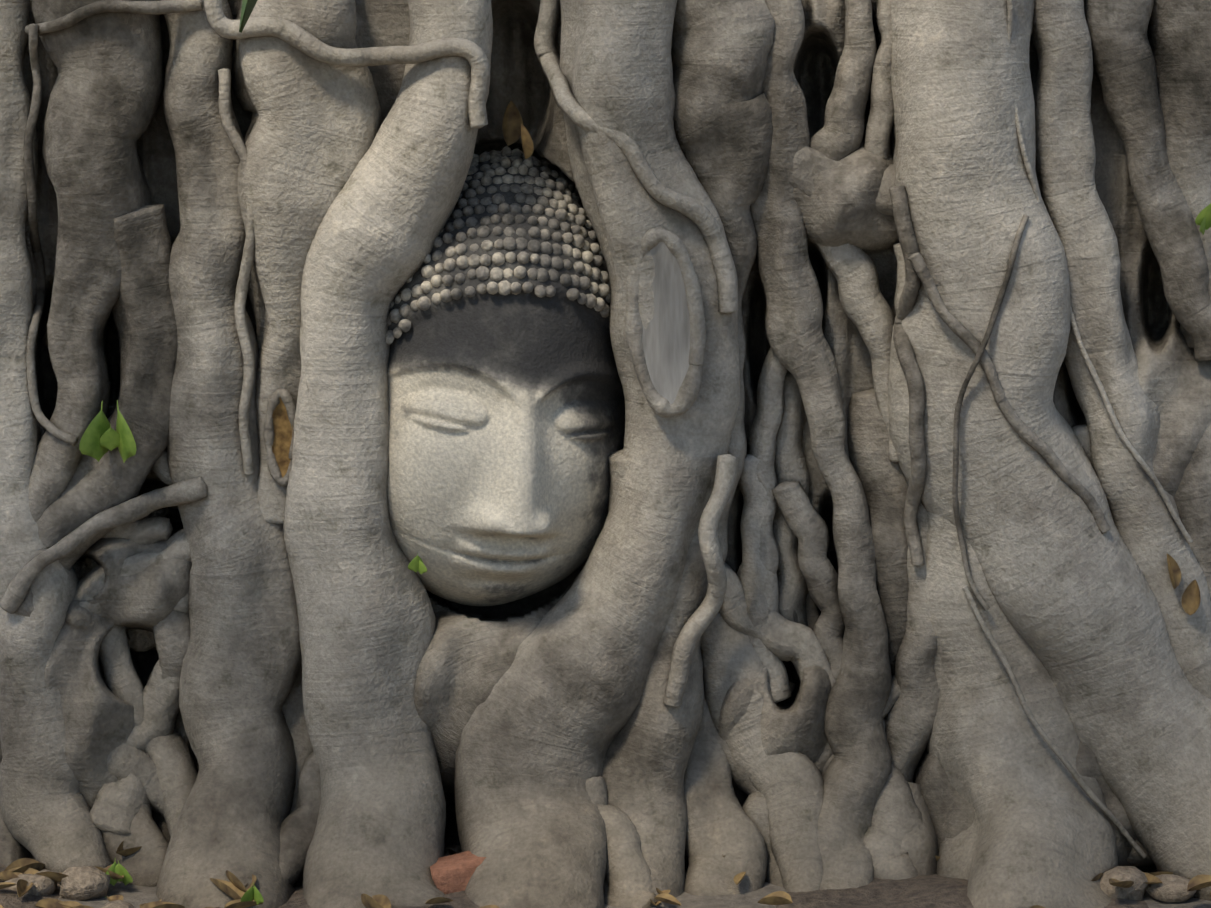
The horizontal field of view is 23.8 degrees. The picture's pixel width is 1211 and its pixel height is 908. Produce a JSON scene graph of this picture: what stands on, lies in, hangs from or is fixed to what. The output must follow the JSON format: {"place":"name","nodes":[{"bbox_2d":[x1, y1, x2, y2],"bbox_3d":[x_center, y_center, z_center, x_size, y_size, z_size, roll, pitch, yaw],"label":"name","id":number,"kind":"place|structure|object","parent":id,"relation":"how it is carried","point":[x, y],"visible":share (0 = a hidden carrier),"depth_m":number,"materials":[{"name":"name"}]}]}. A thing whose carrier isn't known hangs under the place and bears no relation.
{"place":"outdoors","nodes":[
{"label":"outdoors","id":0,"kind":"place"},
{"bbox_2d":[239,0,257,32],"bbox_3d":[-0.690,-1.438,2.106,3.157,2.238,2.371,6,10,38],"label":"leaf","id":1,"kind":"object","parent":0,"point":[248,6],"visible":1,"depth_m":2.25,"materials":[{"name":"green plant"}]},
{"bbox_2d":[0,864,1157,907],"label":"ground","id":2,"kind":"structure","parent":0,"point":[930,891],"depth_m":3.07,"materials":[{"name":"soil"}]},
{"bbox_2d":[430,850,485,893],"bbox_3d":[-0.149,0.454,3.090,0.083,0.060,0.054,-2,8,-14],"label":"brick fragment","id":3,"kind":"object","parent":2,"relation":"on","point":[453,873],"visible":0.42,"depth_m":3.06,"materials":[{"name":"brick"}]},
{"bbox_2d":[5,331,1196,907],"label":"stones","id":4,"kind":"object","parent":2,"relation":"on","point":[83,883],"visible":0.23,"depth_m":3.09,"materials":[{"name":"grey stone"}]},
{"bbox_2d":[0,0,1210,907],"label":"tree roots","id":5,"kind":"object","parent":2,"relation":"on","point":[909,489],"visible":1,"depth_m":3.11,"materials":[{"name":"grey plant"}]},
{"bbox_2d":[272,398,293,476],"bbox_3d":[-0.352,-0.018,3.128,0.024,0.089,0.006,0,8,1],"label":"rotten stub","id":6,"kind":"object","parent":5,"relation":"on","point":[283,428],"visible":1,"depth_m":3.13,"materials":[{"name":"brown wood"}]},
{"bbox_2d":[386,146,624,605],"bbox_3d":[-0.124,-0.085,3.226,0.330,0.518,0.380,4,4,-15],"label":"buddha head","id":7,"kind":"object","parent":5,"relation":"on","point":[506,398],"visible":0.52,"depth_m":3.10},
{"bbox_2d":[642,242,689,403],"bbox_3d":[0.063,-0.140,3.054,0.061,0.177,0.008,1,8,7],"label":"tree scar","id":8,"kind":"object","parent":5,"relation":"attached to","point":[666,339],"visible":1,"depth_m":3.06,"materials":[{"name":"grey wood"}]},
{"bbox_2d":[0,101,1210,907],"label":"dry leaves","id":9,"kind":"object","parent":2,"relation":"on","point":[514,129],"visible":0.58,"depth_m":3.07,"materials":[{"name":"brown plant"}]},
{"bbox_2d":[79,204,1210,904],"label":"green leaves","id":10,"kind":"object","parent":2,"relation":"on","point":[99,438],"visible":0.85,"depth_m":3.10,"materials":[{"name":"green plant"}]}
]}

